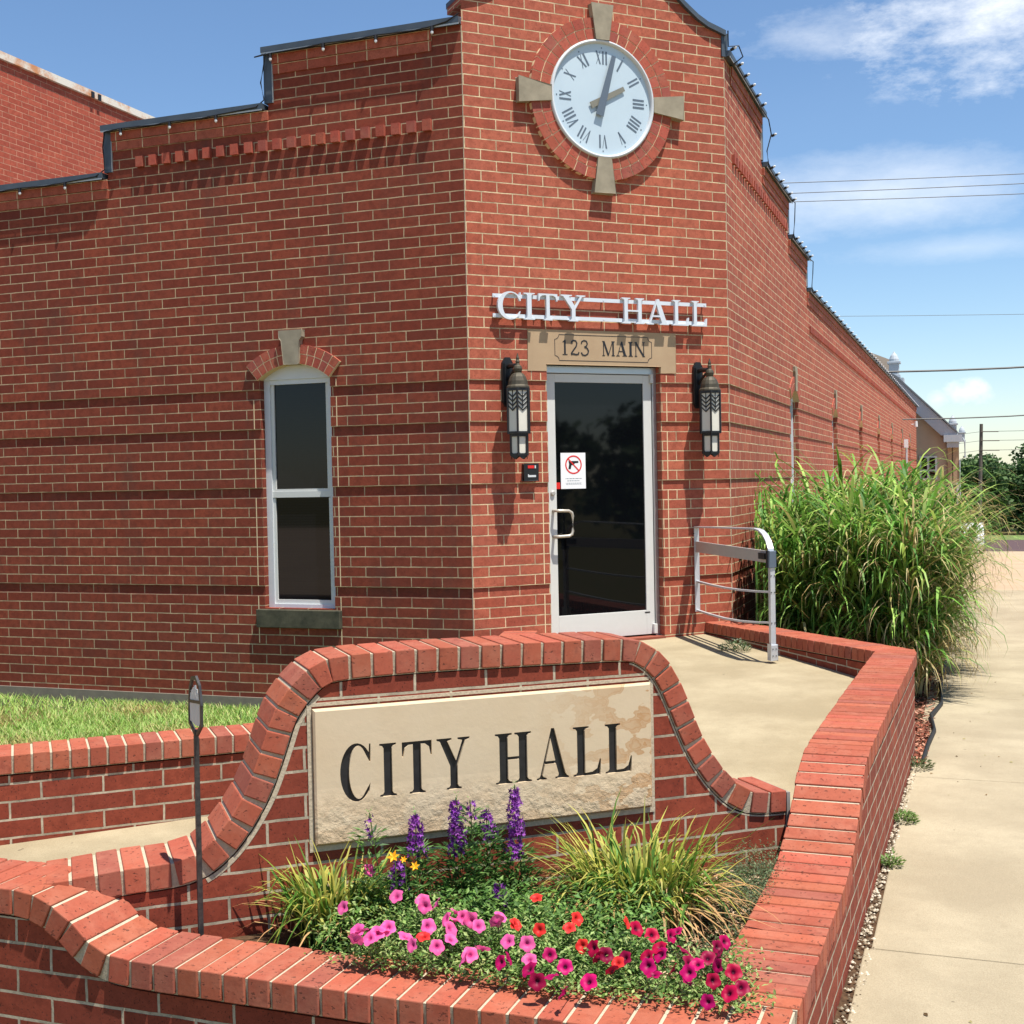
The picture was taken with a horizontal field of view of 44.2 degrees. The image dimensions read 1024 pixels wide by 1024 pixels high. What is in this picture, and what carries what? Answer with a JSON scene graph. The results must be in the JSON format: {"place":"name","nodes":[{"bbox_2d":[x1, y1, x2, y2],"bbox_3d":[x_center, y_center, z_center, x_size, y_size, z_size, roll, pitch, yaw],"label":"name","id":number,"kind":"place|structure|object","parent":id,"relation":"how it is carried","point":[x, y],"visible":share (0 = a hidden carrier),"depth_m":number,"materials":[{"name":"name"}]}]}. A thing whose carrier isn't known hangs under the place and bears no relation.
{"place":"outdoors","nodes":[
{"label":"outdoors","id":0,"kind":"place"},
{"bbox_2d":[0,634,854,862],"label":"porch path","id":1,"kind":"structure","parent":0,"point":[757,713],"depth_m":7.59,"materials":[{"name":"concrete"}]},
{"bbox_2d":[19,631,789,938],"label":"sign wall","id":2,"kind":"structure","parent":1,"relation":"on","point":[392,734],"depth_m":4.53,"materials":[{"name":"brick"}]},
{"bbox_2d":[222,860,776,996],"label":"planter soil","id":3,"kind":"structure","parent":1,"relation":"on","point":[295,941],"depth_m":4.27,"materials":[{"name":"brown soil"}]},
{"bbox_2d":[188,676,203,935],"bbox_3d":[-1.026,0.996,4.126,0.016,0.930,0.170,-2,2,-25],"label":"garden stake","id":4,"kind":"object","parent":3,"relation":"on","point":[195,708],"visible":0.99,"depth_m":4.12,"materials":[{"name":"metal"}]},
{"bbox_2d":[228,829,422,953],"bbox_3d":[-0.599,1.304,4.243,0.586,0.428,0.726,-2,2,-44],"label":"daylily clump","id":5,"kind":"object","parent":3,"relation":"on","point":[320,896],"visible":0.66,"depth_m":4.19,"materials":[{"name":"green plant"}]},
{"bbox_2d":[345,808,402,950],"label":"angelonia plant","id":6,"kind":"object","parent":3,"relation":"on","point":[371,836],"visible":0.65,"depth_m":4.15,"materials":[{"name":"green plant"}]},
{"bbox_2d":[304,864,469,974],"bbox_3d":[-0.346,1.307,3.996,0.617,0.267,0.628,-1,1,20],"label":"petunia plant","id":7,"kind":"object","parent":3,"relation":"on","point":[386,927],"visible":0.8,"depth_m":3.89,"materials":[{"name":"green plant"}]},
{"bbox_2d":[387,850,399,940],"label":"lily flower","id":8,"kind":"object","parent":3,"relation":"on","point":[394,855],"visible":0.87,"depth_m":4.12,"materials":[{"name":"yellow plant"}]},
{"bbox_2d":[364,855,430,951],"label":"angelonia plant","id":9,"kind":"object","parent":3,"relation":"on","point":[400,868],"visible":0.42,"depth_m":4.17,"materials":[{"name":"green plant"}]},
{"bbox_2d":[401,856,408,920],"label":"lily flower","id":10,"kind":"object","parent":3,"relation":"on","point":[404,859],"visible":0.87,"depth_m":4.14,"materials":[{"name":"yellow plant"}]},
{"bbox_2d":[410,861,419,931],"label":"lily flower","id":11,"kind":"object","parent":3,"relation":"on","point":[415,866],"visible":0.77,"depth_m":4.14,"materials":[{"name":"yellow plant"}]},
{"bbox_2d":[389,807,446,926],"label":"angelonia plant","id":12,"kind":"object","parent":3,"relation":"on","point":[419,841],"visible":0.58,"depth_m":4.24,"materials":[{"name":"green plant"}]},
{"bbox_2d":[432,791,491,934],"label":"angelonia plant","id":13,"kind":"object","parent":3,"relation":"on","point":[451,847],"visible":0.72,"depth_m":4.26,"materials":[{"name":"green plant"}]},
{"bbox_2d":[361,896,574,988],"bbox_3d":[-0.068,1.322,3.798,0.632,0.236,0.470,0,2,31],"label":"petunia plant","id":14,"kind":"object","parent":3,"relation":"on","point":[469,955],"visible":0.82,"depth_m":3.75,"materials":[{"name":"green plant"}]},
{"bbox_2d":[442,796,499,913],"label":"angelonia plant","id":15,"kind":"object","parent":3,"relation":"on","point":[475,827],"visible":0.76,"depth_m":4.27,"materials":[{"name":"green plant"}]},
{"bbox_2d":[462,805,516,908],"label":"angelonia plant","id":16,"kind":"object","parent":3,"relation":"on","point":[490,825],"visible":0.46,"depth_m":4.36,"materials":[{"name":"green plant"}]},
{"bbox_2d":[467,879,532,938],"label":"angelonia plant","id":17,"kind":"object","parent":3,"relation":"on","point":[496,890],"visible":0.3,"depth_m":4.17,"materials":[{"name":"green plant"}]},
{"bbox_2d":[487,779,547,921],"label":"angelonia plant","id":18,"kind":"object","parent":3,"relation":"on","point":[515,853],"visible":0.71,"depth_m":4.33,"materials":[{"name":"green plant"}]},
{"bbox_2d":[382,893,688,1004],"bbox_3d":[0.076,1.318,3.827,0.911,0.236,0.571,-1,1,20],"label":"petunia plant","id":19,"kind":"object","parent":3,"relation":"on","point":[539,929],"visible":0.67,"depth_m":3.76,"materials":[{"name":"green plant"}]},
{"bbox_2d":[307,838,786,989],"bbox_3d":[0.218,1.316,4.427,1.369,0.208,1.456,-1,1,20],"label":"ground cover","id":20,"kind":"object","parent":3,"relation":"on","point":[619,916],"visible":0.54,"depth_m":4.12,"materials":[{"name":"green plant"}]},
{"bbox_2d":[463,926,656,999],"bbox_3d":[0.143,1.335,3.685,0.539,0.210,0.548,-1,1,20],"label":"petunia plant","id":21,"kind":"object","parent":3,"relation":"on","point":[539,981],"visible":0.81,"depth_m":3.59,"materials":[{"name":"green plant"}]},
{"bbox_2d":[513,790,775,970],"bbox_3d":[0.426,1.275,4.286,1.041,0.602,0.898,-1,1,2],"label":"daylily clump","id":22,"kind":"object","parent":3,"relation":"on","point":[688,889],"visible":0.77,"depth_m":4.23,"materials":[{"name":"green plant"}]},
{"bbox_2d":[579,921,776,1016],"bbox_3d":[0.514,1.314,3.649,0.629,0.238,0.543,-1,1,20],"label":"petunia plant","id":23,"kind":"object","parent":3,"relation":"on","point":[692,967],"visible":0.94,"depth_m":3.55,"materials":[{"name":"green plant"}]},
{"bbox_2d":[624,869,768,982],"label":"wood mulch","id":24,"kind":"object","parent":3,"relation":"on","point":[720,929],"visible":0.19,"depth_m":4.28,"materials":[{"name":"brown wood"}]},
{"bbox_2d":[717,638,751,651],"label":"weed plant","id":25,"kind":"object","parent":1,"relation":"on","point":[735,647],"visible":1,"depth_m":9.75,"materials":[{"name":"green plant"}]},
{"bbox_2d":[693,526,777,660],"bbox_3d":[1.729,0.589,9.897,0.060,0.955,1.584,-1,1,-12],"label":"handrail","id":26,"kind":"object","parent":1,"relation":"on","point":[768,556],"visible":1,"depth_m":9.53,"materials":[{"name":"metal"}]},
{"bbox_2d":[0,508,1023,742],"bbox_3d":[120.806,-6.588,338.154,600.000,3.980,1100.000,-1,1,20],"label":"ground","id":27,"kind":"structure","parent":0,"point":[1012,532],"depth_m":10.81,"materials":[{"name":"green plant"}]},
{"bbox_2d":[0,51,154,184],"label":"brick wall","id":28,"kind":"structure","parent":27,"relation":"on","point":[50,123],"depth_m":18.63,"materials":[{"name":"red brick"}]},
{"bbox_2d":[0,692,258,744],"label":"grass","id":29,"kind":"structure","parent":27,"relation":"on","point":[173,718],"depth_m":10.13,"materials":[{"name":"green plant"}]},
{"bbox_2d":[0,631,536,844],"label":"lawn wall","id":30,"kind":"structure","parent":27,"relation":"on","point":[61,788],"depth_m":5.84,"materials":[{"name":"brick"}]},
{"bbox_2d":[0,0,916,718],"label":"city hall","id":31,"kind":"structure","parent":27,"relation":"on","point":[254,438],"depth_m":10.50,"materials":[{"name":"brick"}]},
{"bbox_2d":[0,13,457,194],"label":"string light","id":32,"kind":"object","parent":31,"relation":"hanging from","point":[215,115],"visible":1,"depth_m":10.36,"materials":[{"name":"black plastic"}]},
{"bbox_2d":[247,329,341,628],"bbox_3d":[-1.759,-0.266,10.371,0.867,2.438,0.159,-1,1,20],"label":"window","id":33,"kind":"structure","parent":31,"relation":"in","point":[296,376],"depth_m":10.42,"materials":[{"name":"white paint"}]},
{"bbox_2d":[501,353,530,458],"bbox_3d":[0.035,-0.822,9.841,0.200,0.823,0.252,-2,2,-25],"label":"wall lantern","id":34,"kind":"object","parent":31,"relation":"attached to","point":[515,387],"depth_m":9.76,"materials":[{"name":"black metal"}]},
{"bbox_2d":[522,463,538,480],"bbox_3d":[0.145,-0.314,10.010,0.133,0.142,0.053,-2,1,-22],"label":"card reader","id":35,"kind":"object","parent":31,"relation":"attached to","point":[530,471],"visible":1,"depth_m":9.99,"materials":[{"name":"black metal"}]},
{"bbox_2d":[492,291,706,326],"bbox_3d":[0.745,-1.642,10.258,1.976,0.220,0.062,-2,2,-25],"label":"letter sign","id":36,"kind":"object","parent":31,"relation":"attached to","point":[639,302],"visible":1,"depth_m":10.23,"materials":[{"name":"white metal"}]},
{"bbox_2d":[550,39,653,158],"bbox_3d":[0.729,-3.343,10.233,0.956,0.956,0.068,-2,2,-25],"label":"wall clock","id":37,"kind":"object","parent":31,"relation":"attached to","point":[602,102],"depth_m":10.22,"materials":[{"name":"plastic"}]},
{"bbox_2d":[546,365,665,640],"bbox_3d":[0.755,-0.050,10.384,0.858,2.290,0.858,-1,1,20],"label":"door","id":38,"kind":"structure","parent":31,"relation":"in","point":[604,544],"depth_m":10.43,"materials":[{"name":"metal"}]},
{"bbox_2d":[560,453,585,488],"bbox_3d":[0.500,-0.337,10.302,0.228,0.293,0.003,-2,2,-25],"label":"notice","id":39,"kind":"object","parent":38,"relation":"attached to","point":[573,471],"depth_m":10.30,"materials":[{"name":"white paper"}]},
{"bbox_2d":[692,358,721,456],"bbox_3d":[1.642,-0.872,10.581,0.200,0.823,0.252,-2,2,-25],"label":"wall lantern","id":40,"kind":"object","parent":31,"relation":"attached to","point":[706,391],"depth_m":10.50,"materials":[{"name":"black metal"}]},
{"bbox_2d":[789,366,799,500],"bbox_3d":[3.282,-0.471,14.725,0.145,2.438,0.867,-1,1,20],"label":"window","id":41,"kind":"structure","parent":31,"relation":"in","point":[794,388],"depth_m":14.93,"materials":[{"name":"white paint"}]},
{"bbox_2d":[727,31,918,407],"bbox_3d":[8.005,-3.859,27.277,0.112,1.496,35.339,-1,1,20],"label":"string light","id":42,"kind":"object","parent":31,"relation":"hanging from","point":[771,135],"visible":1,"depth_m":13.90,"materials":[{"name":"black plastic"}]},
{"bbox_2d":[832,390,838,479],"bbox_3d":[4.824,-0.602,18.905,0.145,2.438,0.867,-1,1,20],"label":"window","id":43,"kind":"structure","parent":31,"relation":"in","point":[835,409],"depth_m":18.87,"materials":[{"name":"white paint"}]},
{"bbox_2d":[859,405,862,426],"bbox_3d":[6.366,-0.733,23.085,0.145,2.438,0.867,-1,1,20],"label":"window","id":44,"kind":"structure","parent":31,"relation":"in","point":[861,407],"depth_m":22.97,"materials":[{"name":"white paint"}]},
{"bbox_2d":[877,415,880,433],"bbox_3d":[7.907,-0.864,27.266,0.145,2.438,0.867,-1,1,20],"label":"window","id":45,"kind":"structure","parent":31,"relation":"in","point":[878,425],"depth_m":27.15,"materials":[{"name":"white paint"}]},
{"bbox_2d":[891,423,892,438],"bbox_3d":[9.449,-0.995,31.446,0.145,2.438,0.867,-1,1,20],"label":"window","id":46,"kind":"structure","parent":31,"relation":"in","point":[891,423],"depth_m":31.33,"materials":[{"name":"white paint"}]},
{"bbox_2d":[902,415,1023,419],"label":"power line","id":47,"kind":"object","parent":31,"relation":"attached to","point":[962,417],"visible":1,"depth_m":34.99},
{"bbox_2d":[0,621,916,1023],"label":"planter wall","id":48,"kind":"structure","parent":27,"relation":"on","point":[72,955],"depth_m":3.99,"materials":[{"name":"brick"}]},
{"bbox_2d":[872,351,965,531],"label":"tan building","id":49,"kind":"structure","parent":27,"relation":"on","point":[945,436],"depth_m":45.12,"materials":[{"name":"paint"}]},
{"bbox_2d":[919,456,936,479],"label":"window","id":50,"kind":"structure","parent":49,"relation":"in","point":[928,466],"depth_m":45.21,"materials":[{"name":"white paint"}]},
{"bbox_2d":[913,659,940,762],"bbox_3d":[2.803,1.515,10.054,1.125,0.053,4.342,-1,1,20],"label":"bark mulch","id":51,"kind":"object","parent":27,"relation":"on","point":[919,733],"visible":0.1,"depth_m":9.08,"materials":[{"name":"brown wood"}]},
{"bbox_2d":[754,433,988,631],"bbox_3d":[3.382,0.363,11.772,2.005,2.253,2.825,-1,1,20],"label":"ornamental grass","id":52,"kind":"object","parent":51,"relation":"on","point":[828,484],"depth_m":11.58,"materials":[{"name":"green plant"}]},
{"bbox_2d":[754,441,1023,696],"bbox_3d":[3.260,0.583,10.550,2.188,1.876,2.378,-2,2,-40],"label":"ornamental grass","id":53,"kind":"object","parent":51,"relation":"on","point":[926,639],"depth_m":10.16,"materials":[{"name":"green plant"}]},
{"bbox_2d":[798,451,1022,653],"bbox_3d":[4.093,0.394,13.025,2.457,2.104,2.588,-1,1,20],"label":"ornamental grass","id":54,"kind":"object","parent":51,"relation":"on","point":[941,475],"depth_m":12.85,"materials":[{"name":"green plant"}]},
{"bbox_2d":[922,483,959,545],"bbox_3d":[13.440,0.377,40.229,1.550,2.580,0.080,-1,1,20],"label":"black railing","id":55,"kind":"object","parent":27,"relation":"on","point":[951,489],"visible":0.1,"depth_m":39.96,"materials":[{"name":"metal"}]},
{"bbox_2d":[959,456,978,521],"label":"leafy tree","id":56,"kind":"object","parent":27,"relation":"on","point":[966,470],"visible":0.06,"depth_m":114.20,"materials":[{"name":"green plant"}]},
{"bbox_2d":[962,454,1006,513],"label":"leafy tree","id":57,"kind":"object","parent":27,"relation":"on","point":[975,477],"visible":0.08,"depth_m":115.82,"materials":[{"name":"green plant"}]},
{"bbox_2d":[958,551,1023,589],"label":"parking lot","id":58,"kind":"structure","parent":27,"relation":"on","point":[1018,566],"depth_m":29.70,"materials":[{"name":"beige concrete"}]},
{"bbox_2d":[961,522,983,552],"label":"parked car","id":59,"kind":"object","parent":58,"relation":"on","point":[977,536],"visible":0.16,"depth_m":56.06,"materials":[{"name":"white paint"}]},
{"bbox_2d":[960,424,1023,521],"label":"utility pole","id":60,"kind":"object","parent":27,"relation":"on","point":[981,440],"visible":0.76,"depth_m":69.80,"materials":[{"name":"brown wood"}]},
{"bbox_2d":[966,452,1018,530],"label":"leafy tree","id":61,"kind":"object","parent":27,"relation":"on","point":[988,455],"depth_m":123.39,"materials":[{"name":"green plant"}]},
{"bbox_2d":[966,460,1023,534],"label":"leafy tree","id":62,"kind":"object","parent":27,"relation":"on","point":[1002,478],"visible":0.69,"depth_m":113.91,"materials":[{"name":"green plant"}]},
{"bbox_2d":[982,456,1023,525],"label":"leafy tree","id":63,"kind":"object","parent":27,"relation":"on","point":[1018,470],"visible":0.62,"depth_m":115.50,"materials":[{"name":"green plant"}]},
{"bbox_2d":[984,535,1023,539],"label":"verge","id":64,"kind":"structure","parent":27,"relation":"on","point":[1011,537],"depth_m":104.54,"materials":[{"name":"green plant"}]},
{"bbox_2d":[1003,443,1023,528],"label":"leafy tree","id":65,"kind":"object","parent":27,"relation":"on","point":[1018,455],"visible":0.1,"depth_m":123.50,"materials":[{"name":"green plant"}]},
{"bbox_2d":[0,0,1023,465],"label":"sky","id":66,"kind":"structure","parent":0,"point":[871,90],"materials":[{"name":"blue"}]},
{"bbox_2d":[904,439,907,470],"bbox_3d":[8.143,-0.042,26.006,0.080,2.910,0.082,-1,1,20],"label":"post sign","id":67,"kind":"object","parent":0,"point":[906,446],"visible":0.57,"depth_m":25.95,"materials":[{"name":"metal"}]},
{"bbox_2d":[791,173,1023,182],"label":"power line","id":68,"kind":"object","parent":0,"point":[904,178],"visible":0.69,"depth_m":39.99,"materials":[{"name":"black metal"}]},
{"bbox_2d":[793,183,1023,193],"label":"power line","id":69,"kind":"object","parent":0,"point":[910,188],"visible":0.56,"depth_m":39.99,"materials":[{"name":"black metal"}]},
{"bbox_2d":[794,193,1023,201],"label":"power line","id":70,"kind":"object","parent":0,"point":[906,198],"visible":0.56,"depth_m":39.99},
{"bbox_2d":[847,590,1023,1023],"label":"sidewalk","id":71,"kind":"structure","parent":0,"point":[948,944],"depth_m":5.83,"materials":[{"name":"concrete"}]},
{"bbox_2d":[833,775,909,1023],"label":"dirt strip","id":72,"kind":"object","parent":71,"relation":"on","point":[845,992],"depth_m":4.86,"materials":[{"name":"brown soil"}]},
{"bbox_2d":[833,765,917,1023],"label":"gravel","id":73,"kind":"structure","parent":72,"relation":"on","point":[883,876],"depth_m":5.29,"materials":[{"name":"grey gravel"}]},
{"bbox_2d":[880,847,906,868],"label":"weed plant","id":74,"kind":"object","parent":71,"relation":"on","point":[893,858],"visible":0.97,"depth_m":5.86,"materials":[{"name":"green plant"}]},
{"bbox_2d":[893,808,920,823],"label":"weed plant","id":75,"kind":"object","parent":71,"relation":"on","point":[909,815],"visible":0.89,"depth_m":6.59,"materials":[{"name":"green plant"}]},
{"bbox_2d":[910,754,935,770],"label":"weed plant","id":76,"kind":"object","parent":71,"relation":"on","point":[919,763],"visible":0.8,"depth_m":7.77,"materials":[{"name":"green plant"}]},
{"bbox_2d":[920,636,950,763],"bbox_3d":[3.784,1.477,11.105,0.084,0.082,6.850,-1,1,20],"label":"bed edging","id":77,"kind":"object","parent":71,"relation":"on","point":[934,711],"visible":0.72,"depth_m":9.25,"materials":[{"name":"black plastic"}]},
{"bbox_2d":[924,694,1022,1022],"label":"litter","id":78,"kind":"object","parent":71,"relation":"on","point":[926,1014],"visible":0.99,"depth_m":7.11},
{"bbox_2d":[887,366,1023,372],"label":"power line","id":79,"kind":"object","parent":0,"point":[955,369],"visible":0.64,"depth_m":35.01,"materials":[{"name":"black metal"}]},
{"bbox_2d":[908,314,1016,315],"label":"power line","id":80,"kind":"object","parent":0,"point":[940,315],"visible":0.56,"depth_m":59.99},
{"bbox_2d":[984,540,1023,550],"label":"road","id":81,"kind":"structure","parent":0,"point":[1014,545],"depth_m":77.59,"materials":[{"name":"grey asphalt"}]}
]}

